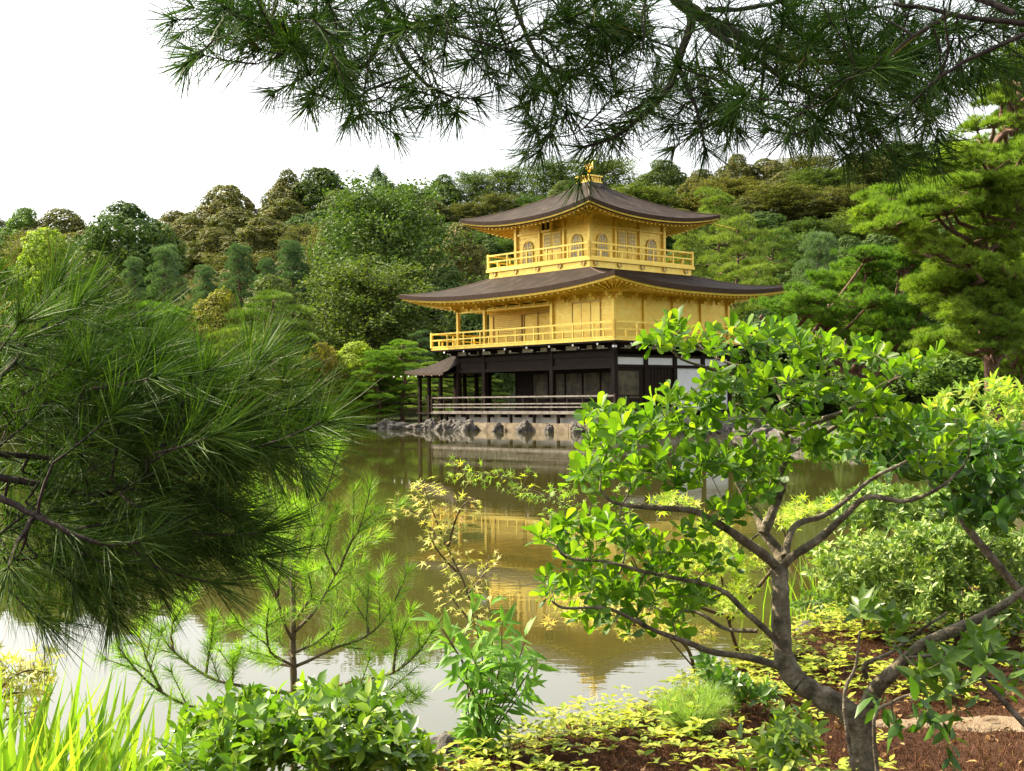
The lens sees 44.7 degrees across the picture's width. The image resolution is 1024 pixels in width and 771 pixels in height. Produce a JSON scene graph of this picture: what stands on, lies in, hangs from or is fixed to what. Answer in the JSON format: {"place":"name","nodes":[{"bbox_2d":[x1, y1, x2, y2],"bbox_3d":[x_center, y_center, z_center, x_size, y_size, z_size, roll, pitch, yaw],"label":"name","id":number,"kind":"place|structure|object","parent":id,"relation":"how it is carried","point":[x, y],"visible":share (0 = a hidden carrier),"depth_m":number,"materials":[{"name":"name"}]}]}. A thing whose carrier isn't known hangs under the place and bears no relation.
{"place":"outdoors","nodes":[
{"label":"outdoors","id":0,"kind":"place"},
{"bbox_2d":[0,428,978,770],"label":"pond water","id":1,"kind":"structure","parent":0,"point":[584,662],"depth_m":10.46,"materials":[{"name":"liquid"}]},
{"bbox_2d":[0,0,1023,240],"label":"sky","id":2,"kind":"structure","parent":0,"point":[79,133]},
{"bbox_2d":[158,201,1023,770],"bbox_3d":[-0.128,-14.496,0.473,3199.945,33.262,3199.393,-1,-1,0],"label":"ground","id":3,"kind":"structure","parent":0,"point":[908,737],"depth_m":4.78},
{"bbox_2d":[0,206,37,238],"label":"tree","id":4,"kind":"object","parent":3,"relation":"on","point":[27,215],"visible":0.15,"depth_m":172.46,"materials":[{"name":"green plant"}]},
{"bbox_2d":[0,640,70,736],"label":"maple sapling","id":5,"kind":"object","parent":3,"relation":"on","point":[36,672],"visible":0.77,"depth_m":3.39,"materials":[{"name":"yellow plant"}]},
{"bbox_2d":[0,299,73,431],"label":"tree","id":6,"kind":"object","parent":3,"relation":"on","point":[5,379],"visible":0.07,"depth_m":71.66,"materials":[{"name":"green plant"}]},
{"bbox_2d":[14,207,88,250],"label":"tree","id":7,"kind":"object","parent":3,"relation":"on","point":[74,222],"visible":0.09,"depth_m":170.63,"materials":[{"name":"green plant"}]},
{"bbox_2d":[4,226,100,356],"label":"tree","id":8,"kind":"object","parent":3,"relation":"on","point":[32,242],"visible":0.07,"depth_m":82.66,"materials":[{"name":"green plant"}]},
{"bbox_2d":[47,246,141,331],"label":"tree","id":9,"kind":"object","parent":3,"relation":"on","point":[87,257],"visible":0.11,"depth_m":77.70,"materials":[{"name":"green plant"}]},
{"bbox_2d":[0,643,189,770],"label":"iris blades","id":10,"kind":"object","parent":3,"relation":"on","point":[40,749],"visible":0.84,"depth_m":3.32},
{"bbox_2d":[61,199,192,316],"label":"tree","id":11,"kind":"object","parent":3,"relation":"on","point":[141,247],"visible":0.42,"depth_m":132.63,"materials":[{"name":"green plant"}]},
{"bbox_2d":[118,256,150,334],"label":"pine tree","id":12,"kind":"object","parent":3,"relation":"on","point":[135,263],"visible":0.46,"depth_m":95.88,"materials":[{"name":"green plant"}]},
{"bbox_2d":[142,243,191,340],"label":"pine tree","id":13,"kind":"object","parent":3,"relation":"on","point":[163,253],"visible":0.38,"depth_m":97.75,"materials":[{"name":"green plant"}]},
{"bbox_2d":[134,300,204,345],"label":"pine tree","id":14,"kind":"object","parent":3,"relation":"on","point":[142,305],"visible":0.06,"depth_m":76.45,"materials":[{"name":"green plant"}]},
{"bbox_2d":[152,214,211,251],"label":"tree","id":15,"kind":"object","parent":3,"relation":"on","point":[180,232],"visible":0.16,"depth_m":159.97,"materials":[{"name":"green plant"}]},
{"bbox_2d":[0,209,397,685],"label":"pine tree","id":16,"kind":"object","parent":3,"relation":"on","point":[123,385],"visible":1,"depth_m":1.54,"materials":[{"name":"green plant"}]},
{"bbox_2d":[184,264,222,342],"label":"pine tree","id":17,"kind":"object","parent":3,"relation":"on","point":[209,284],"visible":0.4,"depth_m":94.75,"materials":[{"name":"green plant"}]},
{"bbox_2d":[180,227,249,271],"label":"tree","id":18,"kind":"object","parent":3,"relation":"on","point":[217,242],"visible":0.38,"depth_m":148.32,"materials":[{"name":"green plant"}]},
{"bbox_2d":[167,676,267,750],"bbox_3d":[-0.770,1.059,3.291,0.285,0.592,0.330,-1,-1,0],"label":"camellia shrub","id":19,"kind":"object","parent":3,"relation":"on","point":[198,722],"visible":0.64,"depth_m":3.26,"materials":[{"name":"green plant"}]},
{"bbox_2d":[183,286,253,365],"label":"tree","id":20,"kind":"object","parent":3,"relation":"on","point":[216,304],"visible":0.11,"depth_m":77.30,"materials":[{"name":"green plant"}]},
{"bbox_2d":[187,207,258,248],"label":"tree","id":21,"kind":"object","parent":3,"relation":"on","point":[223,221],"visible":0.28,"depth_m":159.69,"materials":[{"name":"green plant"}]},
{"bbox_2d":[185,184,261,240],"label":"tree","id":22,"kind":"object","parent":3,"relation":"on","point":[234,198],"visible":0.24,"depth_m":171.45,"materials":[{"name":"green plant"}]},
{"bbox_2d":[187,250,278,277],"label":"tree","id":23,"kind":"object","parent":3,"relation":"on","point":[220,261],"visible":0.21,"depth_m":134.20,"materials":[{"name":"green plant"}]},
{"bbox_2d":[218,242,257,319],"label":"pine tree","id":24,"kind":"object","parent":3,"relation":"on","point":[240,267],"visible":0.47,"depth_m":98.82,"materials":[{"name":"green plant"}]},
{"bbox_2d":[188,326,291,422],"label":"tree","id":25,"kind":"object","parent":3,"relation":"on","point":[226,331],"visible":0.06,"depth_m":67.67,"materials":[{"name":"green plant"}]},
{"bbox_2d":[225,217,292,273],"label":"tree","id":26,"kind":"object","parent":3,"relation":"on","point":[252,233],"visible":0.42,"depth_m":147.25,"materials":[{"name":"green plant"}]},
{"bbox_2d":[91,402,445,769],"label":"young pine","id":27,"kind":"object","parent":3,"relation":"on","point":[271,656],"visible":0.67,"depth_m":3.86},
{"bbox_2d":[239,197,309,248],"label":"tree","id":28,"kind":"object","parent":3,"relation":"on","point":[277,209],"visible":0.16,"depth_m":161.19,"materials":[{"name":"green plant"}]},
{"bbox_2d":[239,273,315,371],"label":"tree","id":29,"kind":"object","parent":3,"relation":"on","point":[275,283],"visible":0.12,"depth_m":85.48,"materials":[{"name":"green plant"}]},
{"bbox_2d":[222,289,345,423],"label":"pine tree","id":30,"kind":"object","parent":3,"relation":"on","point":[278,294],"visible":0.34,"depth_m":73.65,"materials":[{"name":"green plant"}]},
{"bbox_2d":[257,168,314,215],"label":"tree","id":31,"kind":"object","parent":3,"relation":"on","point":[281,185],"visible":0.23,"depth_m":172.93,"materials":[{"name":"green plant"}]},
{"bbox_2d":[275,239,319,341],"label":"pine tree","id":32,"kind":"object","parent":3,"relation":"on","point":[291,261],"visible":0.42,"depth_m":96.73,"materials":[{"name":"green plant"}]},
{"bbox_2d":[270,220,324,276],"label":"tree","id":33,"kind":"object","parent":3,"relation":"on","point":[298,230],"visible":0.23,"depth_m":135.69,"materials":[{"name":"green plant"}]},
{"bbox_2d":[151,665,456,770],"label":"camellia shrub","id":34,"kind":"object","parent":3,"relation":"on","point":[357,729],"visible":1,"depth_m":2.85,"materials":[{"name":"green plant"}]},
{"bbox_2d":[264,210,352,253],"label":"tree","id":35,"kind":"object","parent":3,"relation":"on","point":[301,218],"visible":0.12,"depth_m":149.17,"materials":[{"name":"green plant"}]},
{"bbox_2d":[282,166,354,215],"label":"tree","id":36,"kind":"object","parent":3,"relation":"on","point":[308,184],"visible":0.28,"depth_m":172.42,"materials":[{"name":"green plant"}]},
{"bbox_2d":[290,342,351,427],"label":"tree","id":37,"kind":"object","parent":3,"relation":"on","point":[326,351],"visible":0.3,"depth_m":75.27,"materials":[{"name":"green plant"}]},
{"bbox_2d":[310,209,354,279],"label":"tree","id":38,"kind":"object","parent":3,"relation":"on","point":[325,231],"visible":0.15,"depth_m":117.39,"materials":[{"name":"green plant"}]},
{"bbox_2d":[315,341,398,424],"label":"tree","id":39,"kind":"object","parent":3,"relation":"on","point":[352,355],"visible":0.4,"depth_m":75.63,"materials":[{"name":"green plant"}]},
{"bbox_2d":[254,167,488,363],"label":"tree","id":40,"kind":"object","parent":3,"relation":"on","point":[367,220],"visible":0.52,"depth_m":98.28,"materials":[{"name":"green plant"}]},
{"bbox_2d":[285,251,462,407],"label":"tree","id":41,"kind":"object","parent":3,"relation":"on","point":[366,302],"visible":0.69,"depth_m":88.28,"materials":[{"name":"green plant"}]},
{"bbox_2d":[336,349,415,422],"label":"pine tree","id":42,"kind":"object","parent":3,"relation":"on","point":[370,354],"visible":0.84,"depth_m":74.67,"materials":[{"name":"green plant"}]},
{"bbox_2d":[368,338,444,420],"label":"pine tree","id":43,"kind":"object","parent":3,"relation":"on","point":[405,353],"visible":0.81,"depth_m":75.67,"materials":[{"name":"green plant"}]},
{"bbox_2d":[393,329,445,402],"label":"pine tree","id":44,"kind":"object","parent":3,"relation":"on","point":[421,337],"visible":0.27,"depth_m":83.78,"materials":[{"name":"green plant"}]},
{"bbox_2d":[396,361,474,417],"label":"pine tree","id":45,"kind":"object","parent":3,"relation":"on","point":[436,385],"visible":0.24,"depth_m":79.76,"materials":[{"name":"green plant"}]},
{"bbox_2d":[397,265,488,399],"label":"tree","id":46,"kind":"object","parent":3,"relation":"on","point":[444,283],"visible":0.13,"depth_m":94.92,"materials":[{"name":"green plant"}]},
{"bbox_2d":[386,475,501,757],"bbox_3d":[-0.256,0.964,4.699,0.444,1.269,0.404,-1,-1,0],"label":"maple sapling","id":47,"kind":"object","parent":3,"relation":"on","point":[440,538],"visible":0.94,"depth_m":4.69,"materials":[{"name":"yellow plant"}]},
{"bbox_2d":[425,173,462,221],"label":"tree","id":48,"kind":"object","parent":3,"relation":"on","point":[446,176],"visible":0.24,"depth_m":172.86,"materials":[{"name":"green plant"}]},
{"bbox_2d":[421,222,488,285],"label":"tree","id":49,"kind":"object","parent":3,"relation":"on","point":[466,250],"visible":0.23,"depth_m":110.94,"materials":[{"name":"green plant"}]},
{"bbox_2d":[441,169,498,213],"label":"tree","id":50,"kind":"object","parent":3,"relation":"on","point":[465,182],"visible":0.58,"depth_m":173.20,"materials":[{"name":"green plant"}]},
{"bbox_2d":[426,313,514,402],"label":"tree","id":51,"kind":"object","parent":3,"relation":"on","point":[476,320],"visible":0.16,"depth_m":91.02,"materials":[{"name":"green plant"}]},
{"bbox_2d":[408,589,559,761],"bbox_3d":[-0.095,1.050,4.386,0.525,0.731,0.624,-1,-1,0],"label":"willow herb","id":52,"kind":"object","parent":3,"relation":"on","point":[475,677],"visible":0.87,"depth_m":4.37,"materials":[{"name":"green plant"}]},
{"bbox_2d":[465,191,523,216],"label":"tree","id":53,"kind":"object","parent":3,"relation":"on","point":[498,200],"visible":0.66,"depth_m":159.81,"materials":[{"name":"green plant"}]},
{"bbox_2d":[462,164,546,212],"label":"tree","id":54,"kind":"object","parent":3,"relation":"on","point":[503,181],"visible":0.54,"depth_m":172.33,"materials":[{"name":"green plant"}]},
{"bbox_2d":[504,155,601,200],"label":"tree","id":55,"kind":"object","parent":3,"relation":"on","point":[543,187],"visible":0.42,"depth_m":168.24,"materials":[{"name":"green plant"}]},
{"bbox_2d":[126,0,1023,217],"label":"pine tree","id":56,"kind":"object","parent":3,"relation":"on","point":[893,67],"visible":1,"depth_m":2.69,"materials":[{"name":"green plant"}]},
{"bbox_2d":[444,453,705,681],"bbox_3d":[0.420,0.960,6.101,1.542,1.301,0.397,0,-1,-27],"label":"maple sapling","id":57,"kind":"object","parent":3,"relation":"on","point":[552,494],"visible":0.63,"depth_m":5.91,"materials":[{"name":"green plant"}]},
{"bbox_2d":[393,162,791,432],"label":"golden pavilion","id":58,"kind":"structure","parent":3,"relation":"on","point":[569,304],"depth_m":63.23,"materials":[{"name":"gold wood"}]},
{"bbox_2d":[648,368,672,409],"bbox_3d":[7.265,0.181,61.153,1.880,2.098,0.085,0,-1,-41],"label":"board door","id":59,"kind":"structure","parent":58,"relation":"in","point":[656,376],"depth_m":61.07,"materials":[{"name":"brown wood"}]},
{"bbox_2d":[544,150,641,190],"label":"tree","id":60,"kind":"object","parent":3,"relation":"on","point":[614,178],"visible":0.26,"depth_m":172.94,"materials":[{"name":"green plant"}]},
{"bbox_2d":[541,591,718,685],"bbox_3d":[0.583,1.294,6.123,0.918,0.830,1.437,-1,-1,0],"label":"maple sapling","id":61,"kind":"object","parent":3,"relation":"on","point":[697,637],"visible":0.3,"depth_m":5.87,"materials":[{"name":"yellow plant"}]},
{"bbox_2d":[610,180,691,209],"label":"tree","id":62,"kind":"object","parent":3,"relation":"on","point":[644,191],"visible":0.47,"depth_m":158.47,"materials":[{"name":"green plant"}]},
{"bbox_2d":[633,159,690,206],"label":"tree","id":63,"kind":"object","parent":3,"relation":"on","point":[676,179],"visible":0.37,"depth_m":167.00,"materials":[{"name":"green plant"}]},
{"bbox_2d":[666,229,707,277],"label":"pine tree","id":64,"kind":"object","parent":3,"relation":"on","point":[686,242],"visible":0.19,"depth_m":91.66,"materials":[{"name":"green plant"}]},
{"bbox_2d":[642,675,741,735],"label":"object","id":65,"kind":"object","parent":3,"relation":"on","point":[705,709],"visible":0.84,"depth_m":4.69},
{"bbox_2d":[668,176,718,211],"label":"tree","id":66,"kind":"object","parent":3,"relation":"on","point":[683,188],"visible":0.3,"depth_m":161.64,"materials":[{"name":"green plant"}]},
{"bbox_2d":[674,186,752,310],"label":"pine tree","id":67,"kind":"object","parent":3,"relation":"on","point":[720,196],"visible":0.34,"depth_m":97.83,"materials":[{"name":"green plant"}]},
{"bbox_2d":[407,584,1023,770],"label":"ground cover","id":68,"kind":"object","parent":3,"relation":"on","point":[477,764],"visible":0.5,"depth_m":4.72,"materials":[{"name":"yellow plant"}]},
{"bbox_2d":[671,171,777,211],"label":"tree","id":69,"kind":"object","parent":3,"relation":"on","point":[735,189],"visible":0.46,"depth_m":157.50,"materials":[{"name":"green plant"}]},
{"bbox_2d":[428,587,1023,770],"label":"moss","id":70,"kind":"object","parent":3,"relation":"on","point":[558,756],"visible":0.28,"depth_m":4.64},
{"bbox_2d":[434,589,1023,770],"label":"fallen leaves","id":71,"kind":"object","parent":3,"relation":"on","point":[569,727],"visible":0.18,"depth_m":4.89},
{"bbox_2d":[696,212,776,404],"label":"pine tree","id":72,"kind":"object","parent":3,"relation":"on","point":[738,246],"visible":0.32,"depth_m":87.73,"materials":[{"name":"green plant"}]},
{"bbox_2d":[690,650,783,717],"bbox_3d":[0.887,1.191,4.924,0.382,0.344,0.698,-1,-1,0],"label":"shrub","id":73,"kind":"object","parent":3,"relation":"on","point":[763,692],"visible":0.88,"depth_m":4.86,"materials":[{"name":"green plant"}]},
{"bbox_2d":[714,153,759,203],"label":"tree","id":74,"kind":"object","parent":3,"relation":"on","point":[729,173],"visible":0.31,"depth_m":168.98,"materials":[{"name":"green plant"}]},
{"bbox_2d":[643,483,840,665],"bbox_3d":[1.131,1.092,6.392,1.002,1.227,1.707,-1,-1,0],"label":"maple sapling","id":75,"kind":"object","parent":3,"relation":"on","point":[669,497],"visible":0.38,"depth_m":6.12,"materials":[{"name":"green plant"}]},
{"bbox_2d":[723,261,785,400],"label":"pine tree","id":76,"kind":"object","parent":3,"relation":"on","point":[740,311],"visible":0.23,"depth_m":79.50,"materials":[{"name":"green plant"}]},
{"bbox_2d":[727,211,800,260],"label":"tree","id":77,"kind":"object","parent":3,"relation":"on","point":[763,220],"visible":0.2,"depth_m":134.86,"materials":[{"name":"green plant"}]},
{"bbox_2d":[731,308,802,414],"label":"tree","id":78,"kind":"object","parent":3,"relation":"on","point":[737,397],"visible":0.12,"depth_m":76.91,"materials":[{"name":"green plant"}]},
{"bbox_2d":[747,157,791,210],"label":"tree","id":79,"kind":"object","parent":3,"relation":"on","point":[761,170],"visible":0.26,"depth_m":170.11,"materials":[{"name":"green plant"}]},
{"bbox_2d":[521,305,1023,770],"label":"magnolia tree","id":80,"kind":"object","parent":3,"relation":"on","point":[711,460],"visible":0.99,"depth_m":3.87,"materials":[{"name":"green plant"}]},
{"bbox_2d":[739,227,806,315],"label":"pine tree","id":81,"kind":"object","parent":3,"relation":"on","point":[779,243],"visible":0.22,"depth_m":91.75,"materials":[{"name":"green plant"}]},
{"bbox_2d":[726,698,830,770],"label":"shrub","id":82,"kind":"object","parent":3,"relation":"on","point":[786,754],"visible":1,"depth_m":3.51,"materials":[{"name":"green plant"}]},
{"bbox_2d":[730,180,840,222],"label":"tree","id":83,"kind":"object","parent":3,"relation":"on","point":[775,193],"visible":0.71,"depth_m":147.41,"materials":[{"name":"green plant"}]},
{"bbox_2d":[762,227,845,283],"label":"tree","id":84,"kind":"object","parent":3,"relation":"on","point":[798,240],"visible":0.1,"depth_m":116.24,"materials":[{"name":"green plant"}]},
{"bbox_2d":[767,151,841,184],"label":"tree","id":85,"kind":"object","parent":3,"relation":"on","point":[804,165],"visible":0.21,"depth_m":173.08,"materials":[{"name":"green plant"}]},
{"bbox_2d":[790,585,837,622],"bbox_3d":[2.015,1.505,8.169,0.374,0.402,0.556,-1,-1,0],"label":"shrub","id":86,"kind":"object","parent":3,"relation":"on","point":[800,605],"visible":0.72,"depth_m":8.16,"materials":[{"name":"green plant"}]},
{"bbox_2d":[769,320,863,415],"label":"tree","id":87,"kind":"object","parent":3,"relation":"on","point":[828,409],"visible":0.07,"depth_m":74.18,"materials":[{"name":"green plant"}]},
{"bbox_2d":[769,163,866,206],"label":"tree","id":88,"kind":"object","parent":3,"relation":"on","point":[813,177],"visible":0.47,"depth_m":154.75,"materials":[{"name":"green plant"}]},
{"bbox_2d":[769,216,866,252],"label":"tree","id":89,"kind":"object","parent":3,"relation":"on","point":[807,225],"visible":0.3,"depth_m":132.86,"materials":[{"name":"green plant"}]},
{"bbox_2d":[790,229,850,318],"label":"pine tree","id":90,"kind":"object","parent":3,"relation":"on","point":[817,246],"visible":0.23,"depth_m":83.71,"materials":[{"name":"green plant"}]},
{"bbox_2d":[737,534,924,625],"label":"reeds","id":91,"kind":"object","parent":3,"relation":"on","point":[791,590],"visible":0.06,"depth_m":8.73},
{"bbox_2d":[799,183,876,218],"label":"tree","id":92,"kind":"object","parent":3,"relation":"on","point":[843,199],"visible":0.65,"depth_m":146.33,"materials":[{"name":"green plant"}]},
{"bbox_2d":[749,242,955,417],"bbox_3d":[10.480,-1.059,37.319,7.239,6.127,6.032,-1,-1,0],"label":"pine tree","id":93,"kind":"object","parent":3,"relation":"on","point":[872,272],"visible":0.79,"depth_m":35.91,"materials":[{"name":"green plant"}]},
{"bbox_2d":[800,523,933,633],"bbox_3d":[1.910,1.034,6.594,0.706,0.640,1.486,-1,-1,16],"label":"azalea shrub","id":94,"kind":"object","parent":3,"relation":"on","point":[885,563],"visible":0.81,"depth_m":6.34,"materials":[{"name":"green plant"}]},
{"bbox_2d":[831,156,910,187],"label":"tree","id":95,"kind":"object","parent":3,"relation":"on","point":[874,178],"visible":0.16,"depth_m":158.01,"materials":[{"name":"green plant"}]},
{"bbox_2d":[812,476,960,536],"bbox_3d":[2.959,1.293,9.509,1.443,1.195,1.521,-1,-1,0],"label":"azalea shrub","id":96,"kind":"object","parent":3,"relation":"on","point":[876,514],"visible":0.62,"depth_m":9.19,"materials":[{"name":"green plant"}]},
{"bbox_2d":[829,285,978,415],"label":"tree","id":97,"kind":"object","parent":3,"relation":"on","point":[898,389],"visible":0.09,"depth_m":68.45,"materials":[{"name":"green plant"}]},
{"bbox_2d":[842,631,978,770],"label":"sapling","id":98,"kind":"object","parent":3,"relation":"on","point":[932,718],"visible":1,"depth_m":3.34,"materials":[{"name":"green plant"}]},
{"bbox_2d":[832,403,1023,601],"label":"tree","id":99,"kind":"object","parent":3,"relation":"on","point":[994,464],"visible":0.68,"depth_m":4.87,"materials":[{"name":"green plant"}]},
{"bbox_2d":[842,581,1023,727],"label":"sapling","id":100,"kind":"object","parent":3,"relation":"on","point":[986,651],"visible":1,"depth_m":3.49,"materials":[{"name":"green plant"}]},
{"bbox_2d":[847,39,1023,428],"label":"pine tree","id":101,"kind":"object","parent":3,"relation":"on","point":[977,271],"visible":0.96,"depth_m":27.40,"materials":[{"name":"green plant"}]},
{"bbox_2d":[875,590,1023,637],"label":"shrub","id":102,"kind":"object","parent":3,"relation":"on","point":[1007,624],"visible":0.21,"depth_m":6.64,"materials":[{"name":"green plant"}]},
{"bbox_2d":[886,515,1023,640],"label":"azalea shrub","id":103,"kind":"object","parent":3,"relation":"on","point":[944,545],"visible":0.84,"depth_m":5.94,"materials":[{"name":"green plant"}]},
{"bbox_2d":[912,306,1023,417],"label":"tree","id":104,"kind":"object","parent":3,"relation":"on","point":[963,369],"visible":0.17,"depth_m":58.96,"materials":[{"name":"green plant"}]},
{"bbox_2d":[921,368,1023,431],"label":"shrub","id":105,"kind":"object","parent":3,"relation":"on","point":[1015,401],"visible":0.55,"depth_m":12.77,"materials":[{"name":"green plant"}]},
{"bbox_2d":[876,715,1023,731],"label":"path","id":106,"kind":"structure","parent":0,"point":[1000,722],"depth_m":4.89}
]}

